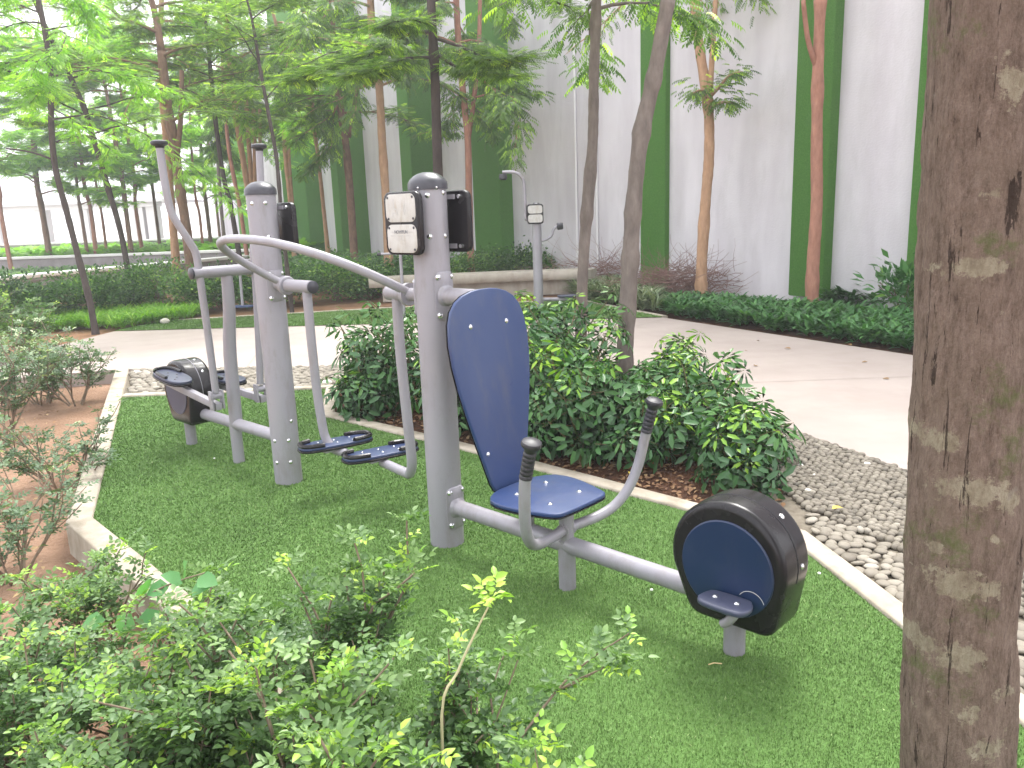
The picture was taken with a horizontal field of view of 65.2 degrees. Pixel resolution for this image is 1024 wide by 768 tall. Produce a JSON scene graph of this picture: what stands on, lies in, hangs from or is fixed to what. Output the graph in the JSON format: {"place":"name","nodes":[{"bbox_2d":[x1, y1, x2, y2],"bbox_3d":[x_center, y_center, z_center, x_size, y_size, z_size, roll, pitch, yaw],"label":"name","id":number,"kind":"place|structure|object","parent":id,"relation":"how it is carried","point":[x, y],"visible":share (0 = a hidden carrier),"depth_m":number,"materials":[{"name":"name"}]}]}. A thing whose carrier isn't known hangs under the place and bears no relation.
{"place":"outdoors","nodes":[
{"label":"outdoors","id":0,"kind":"place"},
{"bbox_2d":[3,299,216,329],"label":"grass","id":1,"kind":"structure","parent":0,"point":[124,316],"depth_m":12.31,"materials":[{"name":"green plant"}]},
{"bbox_2d":[7,224,216,243],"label":"plaza","id":2,"kind":"structure","parent":0,"point":[32,236],"depth_m":121.13,"materials":[{"name":"white concrete"}]},
{"bbox_2d":[0,199,203,243],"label":"pavilion","id":3,"kind":"structure","parent":2,"relation":"on","point":[147,220],"depth_m":40.74,"materials":[{"name":"grey paint"}]},
{"bbox_2d":[0,0,266,229],"label":"sky","id":4,"kind":"structure","parent":0,"point":[13,192],"materials":[{"name":"white"}]},
{"bbox_2d":[2,275,561,354],"bbox_3d":[-28.418,-2.513,23.410,61.271,0.001,26.678,5,14,29],"label":"planting bed","id":5,"kind":"object","parent":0,"point":[83,332],"depth_m":13.88,"materials":[{"name":"soil"}]},
{"bbox_2d":[0,263,64,329],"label":"bush","id":6,"kind":"object","parent":5,"relation":"on","point":[17,297],"visible":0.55,"depth_m":12.24,"materials":[{"name":"green plant"}]},
{"bbox_2d":[0,38,83,268],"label":"tree","id":7,"kind":"object","parent":5,"relation":"on","point":[11,136],"visible":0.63,"depth_m":25.04,"materials":[{"name":"green plant"}]},
{"bbox_2d":[0,21,146,254],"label":"tree","id":8,"kind":"object","parent":5,"relation":"on","point":[72,191],"visible":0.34,"depth_m":26.35,"materials":[{"name":"green plant"}]},
{"bbox_2d":[0,34,159,253],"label":"tree","id":9,"kind":"object","parent":5,"relation":"on","point":[65,156],"visible":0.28,"depth_m":26.44,"materials":[{"name":"green plant"}]},
{"bbox_2d":[13,70,146,251],"bbox_3d":[-14.457,-7.202,26.556,4.053,6.886,3.016,5,14,30],"label":"tree","id":10,"kind":"object","parent":5,"relation":"on","point":[43,141],"visible":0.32,"depth_m":26.61,"materials":[{"name":"green plant"}]},
{"bbox_2d":[18,262,149,311],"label":"bush","id":11,"kind":"object","parent":5,"relation":"on","point":[69,290],"visible":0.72,"depth_m":12.87,"materials":[{"name":"green plant"}]},
{"bbox_2d":[0,0,247,334],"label":"tree","id":12,"kind":"object","parent":5,"relation":"on","point":[44,92],"visible":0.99,"depth_m":10.90,"materials":[{"name":"green plant"}]},
{"bbox_2d":[55,33,194,252],"bbox_3d":[-13.266,-8.021,27.486,4.087,8.020,5.491,-9,14,-28],"label":"tree","id":13,"kind":"object","parent":5,"relation":"on","point":[119,167],"visible":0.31,"depth_m":26.52,"materials":[{"name":"green plant"}]},
{"bbox_2d":[44,22,208,247],"bbox_3d":[-13.380,-8.198,27.991,5.428,8.169,4.182,-13,17,-42],"label":"tree","id":14,"kind":"object","parent":5,"relation":"on","point":[80,171],"visible":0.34,"depth_m":27.23,"materials":[{"name":"green plant"}]},
{"bbox_2d":[0,0,270,301],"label":"tree","id":15,"kind":"object","parent":5,"relation":"on","point":[173,131],"visible":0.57,"depth_m":14.63,"materials":[{"name":"green plant"}]},
{"bbox_2d":[100,246,195,306],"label":"bush","id":16,"kind":"object","parent":5,"relation":"on","point":[148,275],"visible":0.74,"depth_m":13.84,"materials":[{"name":"green plant"}]},
{"bbox_2d":[0,0,300,305],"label":"tree","id":17,"kind":"object","parent":5,"relation":"on","point":[108,189],"visible":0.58,"depth_m":13.30,"materials":[{"name":"green plant"}]},
{"bbox_2d":[33,0,273,293],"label":"tree","id":18,"kind":"object","parent":5,"relation":"on","point":[119,46],"visible":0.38,"depth_m":16.76,"materials":[{"name":"green plant"}]},
{"bbox_2d":[0,237,323,256],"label":"ground cover","id":19,"kind":"object","parent":5,"relation":"on","point":[61,249],"visible":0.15,"depth_m":28.11,"materials":[{"name":"green plant"}]},
{"bbox_2d":[63,0,339,256],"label":"tree","id":20,"kind":"object","parent":5,"relation":"on","point":[167,29],"visible":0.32,"depth_m":16.78,"materials":[{"name":"green plant"}]},
{"bbox_2d":[157,254,252,310],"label":"bush","id":21,"kind":"object","parent":5,"relation":"on","point":[213,287],"visible":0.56,"depth_m":13.54,"materials":[{"name":"green plant"}]},
{"bbox_2d":[143,20,304,244],"bbox_3d":[-9.290,-7.968,25.725,5.684,8.390,4.368,-2,12,0],"label":"tree","id":22,"kind":"object","parent":5,"relation":"on","point":[154,125],"visible":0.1,"depth_m":26.00,"materials":[{"name":"green plant"}]},
{"bbox_2d":[152,4,305,258],"bbox_3d":[-8.120,-7.147,23.111,3.979,7.824,4.575,-11,15,-36],"label":"tree","id":23,"kind":"object","parent":5,"relation":"on","point":[226,131],"visible":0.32,"depth_m":23.36,"materials":[{"name":"green plant"}]},
{"bbox_2d":[106,0,388,197],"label":"tree","id":24,"kind":"object","parent":5,"relation":"on","point":[249,173],"visible":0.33,"depth_m":17.92,"materials":[{"name":"green plant"}]},
{"bbox_2d":[116,0,380,312],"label":"tree","id":25,"kind":"object","parent":5,"relation":"on","point":[216,10],"visible":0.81,"depth_m":11.85,"materials":[{"name":"green plant"}]},
{"bbox_2d":[202,0,355,256],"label":"tree","id":26,"kind":"object","parent":5,"relation":"on","point":[287,167],"visible":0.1,"depth_m":22.37,"materials":[{"name":"green plant"}]},
{"bbox_2d":[261,6,357,252],"bbox_3d":[-4.673,-5.795,19.384,2.718,6.528,3.214,-2,12,0],"label":"tree","id":27,"kind":"object","parent":5,"relation":"on","point":[321,188],"visible":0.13,"depth_m":19.39,"materials":[{"name":"green plant"}]},
{"bbox_2d":[208,0,430,261],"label":"tree","id":28,"kind":"object","parent":5,"relation":"on","point":[347,159],"visible":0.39,"depth_m":17.34,"materials":[{"name":"green plant"}]},
{"bbox_2d":[283,246,398,303],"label":"bush","id":29,"kind":"object","parent":5,"relation":"on","point":[350,285],"visible":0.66,"depth_m":14.44,"materials":[{"name":"green plant"}]},
{"bbox_2d":[231,0,505,266],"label":"tree","id":30,"kind":"object","parent":5,"relation":"on","point":[312,30],"visible":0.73,"depth_m":15.50,"materials":[{"name":"green plant"}]},
{"bbox_2d":[396,250,497,274],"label":"bush","id":31,"kind":"object","parent":5,"relation":"on","point":[464,264],"visible":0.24,"depth_m":15.93,"materials":[{"name":"green plant"}]},
{"bbox_2d":[351,0,555,271],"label":"tree","id":32,"kind":"object","parent":5,"relation":"on","point":[507,100],"visible":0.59,"depth_m":15.08,"materials":[{"name":"green plant"}]},
{"bbox_2d":[368,268,596,301],"bbox_3d":[-0.507,-1.770,14.310,4.093,0.435,0.726,-2,12,-2],"label":"concrete bench","id":33,"kind":"object","parent":5,"relation":"on","point":[511,281],"visible":0.46,"depth_m":14.18,"materials":[{"name":"beige concrete"}]},
{"bbox_2d":[450,243,524,271],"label":"bush","id":34,"kind":"object","parent":5,"relation":"on","point":[493,254],"visible":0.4,"depth_m":17.65,"materials":[{"name":"green plant"}]},
{"bbox_2d":[484,235,565,270],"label":"bush","id":35,"kind":"object","parent":5,"relation":"on","point":[520,259],"visible":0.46,"depth_m":17.17,"materials":[{"name":"green plant"}]},
{"bbox_2d":[0,222,610,767],"bbox_3d":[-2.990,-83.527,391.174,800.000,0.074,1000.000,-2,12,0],"label":"ground","id":36,"kind":"structure","parent":0,"point":[54,552],"depth_m":5.15,"materials":[{"name":"soil"}]},
{"bbox_2d":[0,284,60,363],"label":"shrub","id":37,"kind":"object","parent":36,"relation":"on","point":[34,325],"visible":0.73,"depth_m":9.24,"materials":[{"name":"green plant"}]},
{"bbox_2d":[0,316,79,437],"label":"shrub","id":38,"kind":"object","parent":36,"relation":"on","point":[12,372],"visible":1,"depth_m":6.54,"materials":[{"name":"green plant"}]},
{"bbox_2d":[0,309,86,404],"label":"shrub","id":39,"kind":"object","parent":36,"relation":"on","point":[13,339],"visible":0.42,"depth_m":7.54,"materials":[{"name":"green plant"}]},
{"bbox_2d":[0,441,99,585],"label":"shrub","id":40,"kind":"object","parent":36,"relation":"on","point":[14,537],"visible":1,"depth_m":3.88,"materials":[{"name":"green plant"}]},
{"bbox_2d":[0,593,116,733],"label":"shrub","id":41,"kind":"object","parent":36,"relation":"on","point":[37,649],"visible":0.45,"depth_m":2.59,"materials":[{"name":"green plant"}]},
{"bbox_2d":[0,394,126,495],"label":"shrub","id":42,"kind":"object","parent":36,"relation":"on","point":[20,466],"visible":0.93,"depth_m":4.95,"materials":[{"name":"green plant"}]},
{"bbox_2d":[18,333,121,406],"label":"shrub","id":43,"kind":"object","parent":36,"relation":"on","point":[89,373],"visible":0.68,"depth_m":7.51,"materials":[{"name":"green plant"}]},
{"bbox_2d":[0,619,141,767],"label":"shrub","id":44,"kind":"object","parent":36,"relation":"on","point":[12,708],"visible":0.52,"depth_m":2.30,"materials":[{"name":"green plant"}]},
{"bbox_2d":[0,527,163,648],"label":"shrub","id":45,"kind":"object","parent":36,"relation":"on","point":[98,588],"visible":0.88,"depth_m":3.12,"materials":[{"name":"green plant"}]},
{"bbox_2d":[37,733,170,767],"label":"shrub","id":46,"kind":"object","parent":36,"relation":"on","point":[76,761],"visible":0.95,"depth_m":1.96,"materials":[{"name":"green plant"}]},
{"bbox_2d":[0,254,249,292],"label":"wall","id":47,"kind":"structure","parent":36,"relation":"on","point":[223,260],"depth_m":19.51,"materials":[{"name":"white"}]},
{"bbox_2d":[0,249,287,269],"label":"wall","id":48,"kind":"structure","parent":36,"relation":"on","point":[65,260],"depth_m":26.73,"materials":[{"name":"white concrete"}]},
{"bbox_2d":[112,10,177,245],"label":"tree","id":49,"kind":"object","parent":36,"relation":"on","point":[142,186],"visible":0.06,"depth_m":29.70,"materials":[{"name":"green plant"}]},
{"bbox_2d":[81,560,217,679],"bbox_3d":[-1.147,0.861,2.593,0.453,0.634,0.086,-2,12,0],"label":"seedling","id":50,"kind":"object","parent":36,"relation":"on","point":[206,580],"visible":0.79,"depth_m":2.54,"materials":[{"name":"green plant"}]},
{"bbox_2d":[31,555,276,762],"bbox_3d":[-1.107,0.935,2.499,0.757,0.636,0.510,-6,13,-17],"label":"shrub","id":51,"kind":"object","parent":36,"relation":"on","point":[111,645],"visible":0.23,"depth_m":2.53,"materials":[{"name":"green plant"}]},
{"bbox_2d":[21,618,299,767],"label":"shrub","id":52,"kind":"object","parent":36,"relation":"on","point":[115,753],"visible":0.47,"depth_m":2.11,"materials":[{"name":"green plant"}]},
{"bbox_2d":[65,368,299,765],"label":"kerb","id":53,"kind":"structure","parent":36,"relation":"on","point":[86,531],"depth_m":4.08,"materials":[{"name":"concrete"}]},
{"bbox_2d":[130,75,246,242],"bbox_3d":[-11.746,-8.797,32.108,4.087,7.453,5.491,6,15,33],"label":"tree","id":54,"kind":"object","parent":36,"relation":"on","point":[206,198],"visible":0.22,"depth_m":32.01,"materials":[{"name":"green plant"}]},
{"bbox_2d":[134,84,243,243],"bbox_3d":[-11.543,-7.621,28.791,4.171,6.551,3.213,-5,13,-12],"label":"tree","id":55,"kind":"object","parent":36,"relation":"on","point":[193,174],"visible":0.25,"depth_m":29.09,"materials":[{"name":"green plant"}]},
{"bbox_2d":[139,568,304,669],"bbox_3d":[-1.019,0.919,2.842,0.538,0.512,0.541,-2,12,0],"label":"shrub","id":56,"kind":"object","parent":36,"relation":"on","point":[275,617],"visible":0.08,"depth_m":2.90,"materials":[{"name":"green plant"}]},
{"bbox_2d":[52,505,439,764],"bbox_3d":[-0.657,0.867,2.312,0.904,0.819,0.818,-2,12,0],"label":"shrub","id":57,"kind":"object","parent":36,"relation":"on","point":[338,625],"visible":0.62,"depth_m":2.35,"materials":[{"name":"green plant"}]},
{"bbox_2d":[160,630,427,767],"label":"shrub","id":58,"kind":"object","parent":36,"relation":"on","point":[332,697],"visible":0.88,"depth_m":1.99,"materials":[{"name":"green plant"}]},
{"bbox_2d":[252,605,659,767],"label":"shrub","id":59,"kind":"object","parent":36,"relation":"on","point":[467,748],"visible":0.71,"depth_m":2.13,"materials":[{"name":"green plant"}]},
{"bbox_2d":[440,566,513,765],"bbox_3d":[-0.079,0.864,2.049,0.199,0.786,0.191,-2,12,0],"label":"long shoot","id":60,"kind":"object","parent":36,"relation":"on","point":[499,576],"visible":1,"depth_m":1.98,"materials":[{"name":"beige"}]},
{"bbox_2d":[492,708,596,767],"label":"shrub","id":61,"kind":"object","parent":36,"relation":"on","point":[522,743],"visible":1,"depth_m":1.79,"materials":[{"name":"green plant"}]},
{"bbox_2d":[206,0,928,309],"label":"boundary wall","id":62,"kind":"structure","parent":36,"relation":"on","point":[875,64],"depth_m":13.05,"materials":[{"name":"white paint"}]},
{"bbox_2d":[122,384,1023,726],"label":"kerb","id":63,"kind":"structure","parent":36,"relation":"on","point":[876,596],"depth_m":4.06,"materials":[{"name":"concrete"}]},
{"bbox_2d":[460,0,745,353],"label":"tree","id":64,"kind":"object","parent":36,"relation":"on","point":[689,22],"visible":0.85,"depth_m":7.41,"materials":[{"name":"green plant"}]},
{"bbox_2d":[899,0,1023,767],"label":"tree","id":65,"kind":"object","parent":36,"relation":"on","point":[963,563],"visible":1,"depth_m":1.63,"materials":[{"name":"brown plant"}]},
{"bbox_2d":[117,301,659,330],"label":"artificial turf","id":66,"kind":"structure","parent":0,"point":[319,319],"depth_m":11.97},
{"bbox_2d":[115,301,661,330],"bbox_3d":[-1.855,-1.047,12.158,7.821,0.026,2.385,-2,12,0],"label":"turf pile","id":67,"kind":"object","parent":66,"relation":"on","point":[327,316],"visible":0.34,"depth_m":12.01,"materials":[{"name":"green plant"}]},
{"bbox_2d":[499,170,575,306],"bbox_3d":[0.463,-2.221,12.429,1.250,2.149,0.298,-2,12,0],"label":"fitness machine","id":68,"kind":"object","parent":66,"relation":"on","point":[533,214],"visible":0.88,"depth_m":12.33,"materials":[{"name":"grey paint"}]},
{"bbox_2d":[0,318,912,468],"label":"path","id":69,"kind":"structure","parent":0,"point":[865,410],"depth_m":7.80,"materials":[{"name":"concrete"}]},
{"bbox_2d":[124,370,354,393],"bbox_3d":[-2.674,-0.050,7.849,2.740,0.001,1.340,-2,12,0],"label":"mortar bed","id":70,"kind":"object","parent":69,"relation":"on","point":[128,385],"visible":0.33,"depth_m":7.68,"materials":[{"name":"grey concrete"}]},
{"bbox_2d":[127,364,343,392],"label":"pebbles","id":71,"kind":"object","parent":70,"relation":"on","point":[142,380],"visible":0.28,"depth_m":7.75,"materials":[{"name":"beige stone"}]},
{"bbox_2d":[718,437,1023,656],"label":"mortar bed","id":72,"kind":"object","parent":69,"relation":"on","point":[795,510],"depth_m":3.91,"materials":[{"name":"grey concrete"}]},
{"bbox_2d":[709,404,1023,616],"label":"pebbles","id":73,"kind":"object","parent":72,"relation":"on","point":[826,477],"visible":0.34,"depth_m":4.25,"materials":[{"name":"grey stone"}]},
{"bbox_2d":[804,513,1023,694],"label":"pebbles","id":74,"kind":"object","parent":72,"relation":"on","point":[823,528],"visible":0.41,"depth_m":3.44,"materials":[{"name":"white stone"}]},
{"bbox_2d":[335,382,762,502],"bbox_3d":[0.419,0.189,6.258,4.727,0.001,2.478,9,17,42],"label":"planting bed","id":75,"kind":"object","parent":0,"point":[670,475],"depth_m":4.70,"materials":[{"name":"soil"}]},
{"bbox_2d":[320,332,400,422],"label":"schefflera shrub","id":76,"kind":"object","parent":75,"relation":"on","point":[367,397],"visible":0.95,"depth_m":6.03,"materials":[{"name":"green plant"}]},
{"bbox_2d":[324,307,418,400],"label":"schefflera shrub","id":77,"kind":"object","parent":75,"relation":"on","point":[338,325],"visible":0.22,"depth_m":6.58,"materials":[{"name":"green plant"}]},
{"bbox_2d":[348,301,422,412],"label":"schefflera shrub","id":78,"kind":"object","parent":75,"relation":"on","point":[393,382],"visible":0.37,"depth_m":6.11,"materials":[{"name":"green plant"}]},
{"bbox_2d":[257,0,618,176],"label":"tree","id":79,"kind":"object","parent":75,"relation":"on","point":[357,67],"visible":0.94,"depth_m":6.86,"materials":[{"name":"green plant"}]},
{"bbox_2d":[527,378,574,461],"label":"schefflera shrub","id":80,"kind":"object","parent":75,"relation":"on","point":[550,445],"visible":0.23,"depth_m":4.93,"materials":[{"name":"green plant"}]},
{"bbox_2d":[526,292,592,391],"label":"schefflera shrub","id":81,"kind":"object","parent":75,"relation":"on","point":[568,336],"visible":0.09,"depth_m":6.14,"materials":[{"name":"green plant"}]},
{"bbox_2d":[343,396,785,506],"bbox_3d":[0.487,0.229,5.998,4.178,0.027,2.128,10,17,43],"label":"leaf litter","id":82,"kind":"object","parent":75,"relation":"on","point":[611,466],"visible":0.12,"depth_m":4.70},
{"bbox_2d":[515,286,619,367],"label":"schefflera shrub","id":83,"kind":"object","parent":75,"relation":"on","point":[577,326],"visible":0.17,"depth_m":7.03,"materials":[{"name":"green plant"}]},
{"bbox_2d":[514,289,635,377],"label":"schefflera shrub","id":84,"kind":"object","parent":75,"relation":"on","point":[536,311],"visible":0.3,"depth_m":6.35,"materials":[{"name":"green plant"}]},
{"bbox_2d":[523,310,633,439],"bbox_3d":[0.388,0.030,5.253,0.856,1.000,0.852,-2,12,0],"label":"schefflera shrub","id":85,"kind":"object","parent":75,"relation":"on","point":[553,348],"visible":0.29,"depth_m":5.21,"materials":[{"name":"green plant"}]},
{"bbox_2d":[528,352,630,467],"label":"schefflera shrub","id":86,"kind":"object","parent":75,"relation":"on","point":[573,427],"visible":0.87,"depth_m":4.72,"materials":[{"name":"green plant"}]},
{"bbox_2d":[568,361,676,473],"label":"schefflera shrub","id":87,"kind":"object","parent":75,"relation":"on","point":[631,441],"visible":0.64,"depth_m":4.70,"materials":[{"name":"green plant"}]},
{"bbox_2d":[593,362,688,441],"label":"schefflera shrub","id":88,"kind":"object","parent":75,"relation":"on","point":[632,378],"visible":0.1,"depth_m":5.23,"materials":[{"name":"green plant"}]},
{"bbox_2d":[615,0,675,382],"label":"tree","id":89,"kind":"object","parent":75,"relation":"on","point":[641,136],"visible":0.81,"depth_m":6.36,"materials":[{"name":"grey plant"}]},
{"bbox_2d":[625,347,707,407],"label":"schefflera shrub","id":90,"kind":"object","parent":75,"relation":"on","point":[662,363],"visible":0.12,"depth_m":5.88,"materials":[{"name":"green plant"}]},
{"bbox_2d":[639,329,711,391],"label":"schefflera shrub","id":91,"kind":"object","parent":75,"relation":"on","point":[681,344],"visible":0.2,"depth_m":6.32,"materials":[{"name":"green plant"}]},
{"bbox_2d":[633,359,757,471],"bbox_3d":[1.058,0.213,4.864,0.714,0.742,0.728,-5,13,-15],"label":"schefflera shrub","id":92,"kind":"object","parent":75,"relation":"on","point":[680,438],"visible":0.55,"depth_m":4.73,"materials":[{"name":"green plant"}]},
{"bbox_2d":[655,348,752,418],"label":"schefflera shrub","id":93,"kind":"object","parent":75,"relation":"on","point":[692,387],"visible":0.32,"depth_m":5.38,"materials":[{"name":"green plant"}]},
{"bbox_2d":[689,401,801,499],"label":"schefflera shrub","id":94,"kind":"object","parent":75,"relation":"on","point":[754,464],"visible":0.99,"depth_m":4.21,"materials":[{"name":"green plant"}]},
{"bbox_2d":[711,386,805,469],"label":"schefflera shrub","id":95,"kind":"object","parent":75,"relation":"on","point":[782,418],"visible":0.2,"depth_m":4.72,"materials":[{"name":"green plant"}]},
{"bbox_2d":[93,388,1023,767],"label":"artificial turf","id":96,"kind":"structure","parent":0,"point":[681,747],"depth_m":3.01,"materials":[{"name":"green plastic"}]},
{"bbox_2d":[150,140,807,656],"bbox_3d":[-0.755,-0.248,3.902,4.503,2.015,0.835,9,17,42],"label":"fitness machine","id":97,"kind":"object","parent":96,"relation":"on","point":[740,556],"visible":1,"depth_m":3.42,"materials":[{"name":"grey paint"}]},
{"bbox_2d":[573,297,912,354],"bbox_3d":[8.162,-0.131,6.489,6.610,0.001,21.864,-8,14,-26],"label":"planting bed","id":98,"kind":"object","parent":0,"point":[753,326],"depth_m":9.48,"materials":[{"name":"soil"}]},
{"bbox_2d":[515,227,650,277],"bbox_3d":[1.724,-2.454,15.345,3.117,1.161,2.456,-7,13,-21],"label":"brush pile","id":99,"kind":"object","parent":98,"relation":"on","point":[600,269],"visible":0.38,"depth_m":15.19,"materials":[{"name":"brown plant"}]},
{"bbox_2d":[560,273,677,312],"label":"ground cover","id":100,"kind":"object","parent":98,"relation":"on","point":[649,296],"visible":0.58,"depth_m":12.60,"materials":[{"name":"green plant"}]},
{"bbox_2d":[563,0,776,294],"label":"tree","id":101,"kind":"object","parent":98,"relation":"on","point":[707,92],"visible":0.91,"depth_m":11.73,"materials":[{"name":"orange plant"}]},
{"bbox_2d":[588,236,755,293],"bbox_3d":[2.645,-1.874,12.796,2.915,1.051,2.424,3,13,22],"label":"brush pile","id":102,"kind":"object","parent":98,"relation":"on","point":[665,274],"visible":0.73,"depth_m":12.75,"materials":[{"name":"brown plant"}]},
{"bbox_2d":[655,288,913,349],"bbox_3d":[4.834,-0.561,8.307,2.212,0.268,10.230,-9,14,-29],"label":"ground cover","id":103,"kind":"object","parent":98,"relation":"on","point":[893,327],"visible":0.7,"depth_m":9.64,"materials":[{"name":"green plant"}]},
{"bbox_2d":[801,0,826,301],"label":"tree","id":104,"kind":"object","parent":98,"relation":"on","point":[812,275],"visible":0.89,"depth_m":10.45,"materials":[{"name":"red plant"}]},
{"bbox_2d":[819,283,912,306],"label":"ground cover","id":105,"kind":"object","parent":98,"relation":"on","point":[839,294],"visible":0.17,"depth_m":11.03,"materials":[{"name":"green plant"}]},
{"bbox_2d":[852,248,914,308],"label":"bush","id":106,"kind":"object","parent":98,"relation":"on","point":[900,280],"visible":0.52,"depth_m":9.97,"materials":[{"name":"green plant"}]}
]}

